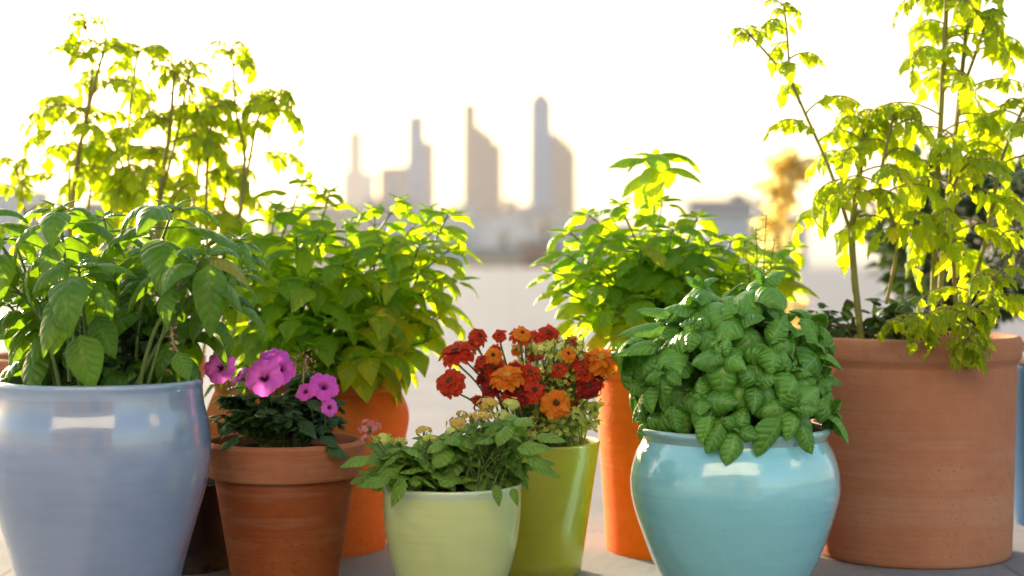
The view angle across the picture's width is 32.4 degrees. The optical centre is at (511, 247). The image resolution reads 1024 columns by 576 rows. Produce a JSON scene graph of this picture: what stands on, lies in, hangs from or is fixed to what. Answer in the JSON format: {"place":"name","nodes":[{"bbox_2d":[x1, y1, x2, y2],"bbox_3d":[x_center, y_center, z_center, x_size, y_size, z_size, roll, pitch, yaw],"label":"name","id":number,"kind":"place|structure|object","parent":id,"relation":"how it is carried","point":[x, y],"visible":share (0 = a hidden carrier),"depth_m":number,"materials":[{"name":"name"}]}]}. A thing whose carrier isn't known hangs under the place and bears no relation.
{"place":"outdoors","nodes":[
{"label":"outdoors","id":0,"kind":"place"},
{"bbox_2d":[0,182,52,267],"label":"building","id":1,"kind":"structure","parent":0,"point":[10,203],"depth_m":640.00,"materials":[{"name":"white"}]},
{"bbox_2d":[22,200,135,267],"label":"building","id":2,"kind":"structure","parent":0,"point":[96,204],"depth_m":560.00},
{"bbox_2d":[263,203,364,267],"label":"building","id":3,"kind":"structure","parent":0,"point":[334,215],"depth_m":800.00,"materials":[{"name":"grey concrete"}]},
{"bbox_2d":[342,130,375,207],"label":"skyscraper","id":4,"kind":"structure","parent":0,"point":[358,183],"depth_m":2400.00,"materials":[{"name":"beige concrete"}]},
{"bbox_2d":[363,195,418,267],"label":"building","id":5,"kind":"structure","parent":0,"point":[387,203],"depth_m":1000.00,"materials":[{"name":"grey concrete"}]},
{"bbox_2d":[386,174,402,197],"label":"building","id":6,"kind":"structure","parent":0,"point":[394,185],"depth_m":1300.00,"materials":[{"name":"beige concrete"}]},
{"bbox_2d":[379,114,435,225],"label":"skyscraper","id":7,"kind":"structure","parent":0,"point":[417,172],"depth_m":1620.00,"materials":[{"name":"grey glass"}]},
{"bbox_2d":[376,234,476,267],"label":"building","id":8,"kind":"structure","parent":0,"point":[470,242],"depth_m":420.00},
{"bbox_2d":[419,205,469,235],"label":"building","id":9,"kind":"structure","parent":0,"point":[456,209],"depth_m":1050.00,"materials":[{"name":"grey concrete"}]},
{"bbox_2d":[447,217,488,247],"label":"building","id":10,"kind":"structure","parent":0,"point":[479,231],"depth_m":760.00,"materials":[{"name":"grey concrete"}]},
{"bbox_2d":[457,201,480,221],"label":"building","id":11,"kind":"structure","parent":0,"point":[474,208],"depth_m":1350.00,"materials":[{"name":"grey concrete"}]},
{"bbox_2d":[463,102,503,215],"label":"skyscraper","id":12,"kind":"structure","parent":0,"point":[482,168],"depth_m":1562.70,"materials":[{"name":"beige concrete"}]},
{"bbox_2d":[466,230,525,267],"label":"building","id":13,"kind":"structure","parent":0,"point":[502,255],"depth_m":230.00,"materials":[{"name":"grey concrete"}]},
{"bbox_2d":[479,212,524,247],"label":"building","id":14,"kind":"structure","parent":0,"point":[510,223],"depth_m":900.00,"materials":[{"name":"grey concrete"}]},
{"bbox_2d":[503,196,517,215],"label":"building","id":15,"kind":"structure","parent":0,"point":[510,205],"depth_m":1400.00,"materials":[{"name":"beige concrete"}]},
{"bbox_2d":[0,268,1023,575],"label":"terrace","id":16,"kind":"structure","parent":0,"point":[504,298],"depth_m":8.20,"materials":[{"name":"stone"}]},
{"bbox_2d":[0,352,205,377],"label":"terracotta pot","id":17,"kind":"object","parent":16,"relation":"on","point":[3,361],"visible":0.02,"depth_m":3.58,"materials":[{"name":"ceramic"}]},
{"bbox_2d":[0,11,179,300],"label":"tomato plant","id":18,"kind":"object","parent":17,"relation":"on","point":[74,187],"visible":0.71,"depth_m":3.55,"materials":[{"name":"green plant"}]},
{"bbox_2d":[80,42,230,299],"bbox_3d":[-0.751,-0.072,3.575,0.435,0.702,0.256,0,0,35],"label":"tomato plant","id":19,"kind":"object","parent":17,"relation":"on","point":[123,203],"visible":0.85,"depth_m":3.55,"materials":[{"name":"green plant"}]},
{"bbox_2d":[146,40,312,354],"bbox_3d":[-0.571,-0.077,3.616,0.379,0.683,0.317,0,0,20],"label":"tomato plant","id":20,"kind":"object","parent":17,"relation":"on","point":[263,103],"visible":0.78,"depth_m":3.56,"materials":[{"name":"green plant"}]},
{"bbox_2d":[0,372,210,575],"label":"lavender glazed pot","id":21,"kind":"object","parent":16,"relation":"on","point":[109,480],"visible":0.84,"depth_m":2.71,"materials":[{"name":"blue ceramic"}]},
{"bbox_2d":[59,316,197,385],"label":"leafy herb","id":22,"kind":"object","parent":21,"relation":"on","point":[129,334],"visible":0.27,"depth_m":2.85,"materials":[{"name":"green plant"}]},
{"bbox_2d":[0,199,273,387],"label":"basil plant","id":23,"kind":"object","parent":21,"relation":"on","point":[112,308],"visible":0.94,"depth_m":2.80,"materials":[{"name":"green plant"}]},
{"bbox_2d":[181,477,228,574],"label":"dark brown pot","id":24,"kind":"object","parent":16,"relation":"on","point":[207,552],"visible":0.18,"depth_m":3.13,"materials":[{"name":"ceramic"}]},
{"bbox_2d":[208,432,365,575],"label":"terracotta pot","id":25,"kind":"object","parent":16,"relation":"on","point":[284,511],"visible":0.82,"depth_m":2.95,"materials":[{"name":"brown ceramic"}]},
{"bbox_2d":[203,348,349,458],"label":"petunia plant","id":26,"kind":"object","parent":25,"relation":"on","point":[303,412],"visible":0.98,"depth_m":2.96,"materials":[{"name":"green plant"}]},
{"bbox_2d":[207,378,408,557],"bbox_3d":[-0.396,0.414,3.420,0.392,0.338,0.390,0,0,0],"label":"terracotta pot","id":27,"kind":"object","parent":16,"relation":"on","point":[365,531],"visible":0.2,"depth_m":3.31,"materials":[{"name":"orange ceramic"}]},
{"bbox_2d":[204,176,385,397],"bbox_3d":[-0.408,0.084,3.368,0.354,0.450,0.469,0,0,-34],"label":"leafy bush","id":28,"kind":"object","parent":27,"relation":"on","point":[294,326],"visible":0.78,"depth_m":3.25,"materials":[{"name":"green plant"}]},
{"bbox_2d":[324,194,482,405],"bbox_3d":[-0.233,0.109,3.398,0.353,0.428,0.463,0,0,0],"label":"leafy bush","id":29,"kind":"object","parent":27,"relation":"on","point":[395,328],"visible":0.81,"depth_m":3.31,"materials":[{"name":"green plant"}]},
{"bbox_2d":[382,482,521,575],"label":"pale green pot","id":30,"kind":"object","parent":16,"relation":"on","point":[448,533],"visible":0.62,"depth_m":2.76,"materials":[{"name":"ceramic"}]},
{"bbox_2d":[339,396,566,506],"bbox_3d":[-0.091,0.323,2.823,0.352,0.167,0.225,0,0,0],"label":"lantana plant","id":31,"kind":"object","parent":30,"relation":"on","point":[401,467],"visible":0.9,"depth_m":2.77,"materials":[{"name":"green plant"}]},
{"bbox_2d":[453,421,523,491],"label":"fine herb","id":32,"kind":"object","parent":30,"relation":"on","point":[497,472],"visible":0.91,"depth_m":2.77,"materials":[{"name":"green plant"}]},
{"bbox_2d":[508,435,599,575],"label":"olive green pot","id":33,"kind":"object","parent":16,"relation":"on","point":[554,516],"visible":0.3,"depth_m":3.06,"materials":[{"name":"ceramic"}]},
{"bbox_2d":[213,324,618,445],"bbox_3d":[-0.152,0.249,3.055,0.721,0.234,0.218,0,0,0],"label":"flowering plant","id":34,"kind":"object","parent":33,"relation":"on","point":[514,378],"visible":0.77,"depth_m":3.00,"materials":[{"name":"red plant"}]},
{"bbox_2d":[511,327,604,458],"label":"filler flower plant","id":35,"kind":"object","parent":33,"relation":"on","point":[575,423],"visible":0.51,"depth_m":3.04,"materials":[{"name":"green plant"}]},
{"bbox_2d":[597,349,652,560],"bbox_3d":[0.336,0.387,3.400,0.359,0.392,0.358,0,0,0],"label":"terracotta pot","id":36,"kind":"object","parent":16,"relation":"on","point":[620,441],"visible":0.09,"depth_m":3.31,"materials":[{"name":"orange ceramic"}]},
{"bbox_2d":[526,148,819,351],"bbox_3d":[0.312,0.023,3.394,0.571,0.434,0.422,0,0,0],"label":"leafy bush","id":37,"kind":"object","parent":36,"relation":"on","point":[607,297],"visible":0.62,"depth_m":3.34,"materials":[{"name":"green plant"}]},
{"bbox_2d":[741,213,781,289],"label":"flowering spike plant","id":38,"kind":"object","parent":36,"relation":"on","point":[756,254],"visible":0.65,"depth_m":3.27,"materials":[{"name":"yellow plant"}]},
{"bbox_2d":[630,422,840,575],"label":"aqua glazed pot","id":39,"kind":"object","parent":16,"relation":"on","point":[772,511],"visible":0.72,"depth_m":2.84,"materials":[{"name":"ceramic"}]},
{"bbox_2d":[611,265,847,464],"bbox_3d":[0.364,0.188,2.978,0.393,0.321,0.349,0,0,0],"label":"basil plant","id":40,"kind":"object","parent":39,"relation":"on","point":[726,373],"visible":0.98,"depth_m":2.87,"materials":[{"name":"green plant"}]},
{"bbox_2d":[811,331,1022,569],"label":"terracotta planter","id":41,"kind":"object","parent":16,"relation":"on","point":[925,456],"visible":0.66,"depth_m":3.18,"materials":[{"name":"ceramic"}]},
{"bbox_2d":[727,0,967,338],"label":"tomato plant","id":42,"kind":"object","parent":41,"relation":"on","point":[832,198],"visible":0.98,"depth_m":3.27,"materials":[{"name":"green plant"}]},
{"bbox_2d":[797,282,951,339],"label":"leafy herb","id":43,"kind":"object","parent":41,"relation":"on","point":[874,324],"visible":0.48,"depth_m":3.32,"materials":[{"name":"green plant"}]},
{"bbox_2d":[857,0,1023,333],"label":"tomato plant","id":44,"kind":"object","parent":41,"relation":"on","point":[968,16],"visible":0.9,"depth_m":3.30,"materials":[{"name":"green plant"}]},
{"bbox_2d":[867,97,1023,376],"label":"tomato plant","id":45,"kind":"object","parent":41,"relation":"on","point":[971,341],"visible":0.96,"depth_m":3.20,"materials":[{"name":"green plant"}]},
{"bbox_2d":[1014,346,1023,525],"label":"deep blue pot","id":46,"kind":"object","parent":16,"relation":"on","point":[1019,481],"visible":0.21,"depth_m":3.66,"materials":[{"name":"ceramic"}]},
{"bbox_2d":[966,155,1023,321],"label":"grey shrub","id":47,"kind":"object","parent":46,"relation":"on","point":[1020,252],"visible":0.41,"depth_m":3.74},
{"bbox_3d":[1.020,0.442,6.500,0.294,0.297,0.293,0,0,0],"label":"terracotta pot","id":48,"kind":"object","parent":16,"relation":"on","visible":0},
{"bbox_2d":[744,145,818,328],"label":"golden plant","id":49,"kind":"object","parent":48,"relation":"on","point":[778,187],"visible":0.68,"depth_m":6.47,"materials":[{"name":"yellow plant"}]},
{"bbox_2d":[0,0,1023,252],"label":"sky","id":50,"kind":"structure","parent":0,"point":[622,79],"materials":[{"name":"white"}]},
{"bbox_2d":[514,224,563,267],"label":"building","id":51,"kind":"structure","parent":0,"point":[536,249],"depth_m":260.00,"materials":[{"name":"grey concrete"}]},
{"bbox_2d":[519,205,560,225],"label":"building","id":52,"kind":"structure","parent":0,"point":[529,214],"depth_m":1100.00,"materials":[{"name":"grey concrete"}]},
{"bbox_2d":[517,88,576,216],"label":"skyscraper","id":53,"kind":"structure","parent":0,"point":[552,170],"depth_m":1500.00,"materials":[{"name":"grey glass"}]},
{"bbox_2d":[532,212,570,225],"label":"building","id":54,"kind":"structure","parent":0,"point":[550,221],"depth_m":800.00,"materials":[{"name":"grey concrete"}]},
{"bbox_2d":[522,220,587,238],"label":"building","id":55,"kind":"structure","parent":0,"point":[531,232],"depth_m":700.00,"materials":[{"name":"grey concrete"}]},
{"bbox_2d":[571,213,601,225],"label":"building","id":56,"kind":"structure","parent":0,"point":[588,221],"depth_m":1150.00,"materials":[{"name":"grey concrete"}]},
{"bbox_2d":[556,223,659,261],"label":"building","id":57,"kind":"structure","parent":0,"point":[620,225],"depth_m":520.00,"materials":[{"name":"grey concrete"}]},
{"bbox_2d":[219,253,1011,267],"bbox_3d":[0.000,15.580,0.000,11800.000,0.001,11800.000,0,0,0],"label":"ground","id":58,"kind":"structure","parent":0,"point":[821,260],"depth_m":2384.53,"materials":[{"name":"grey concrete"}]},
{"bbox_2d":[680,193,769,241],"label":"building","id":59,"kind":"structure","parent":0,"point":[736,203],"depth_m":620.00,"materials":[{"name":"grey concrete"}]},
{"bbox_2d":[693,206,807,267],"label":"building","id":60,"kind":"structure","parent":0,"point":[731,225],"depth_m":480.00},
{"bbox_3d":[1.218,0.417,4.700,0.334,0.347,0.332,0,0,0],"label":"terracotta pot","id":61,"kind":"object","parent":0,"visible":0},
{"bbox_2d":[846,143,1023,331],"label":"round shrub","id":62,"kind":"object","parent":61,"relation":"on","point":[967,204],"visible":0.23,"depth_m":4.60,"materials":[{"name":"green plant"}]}
]}

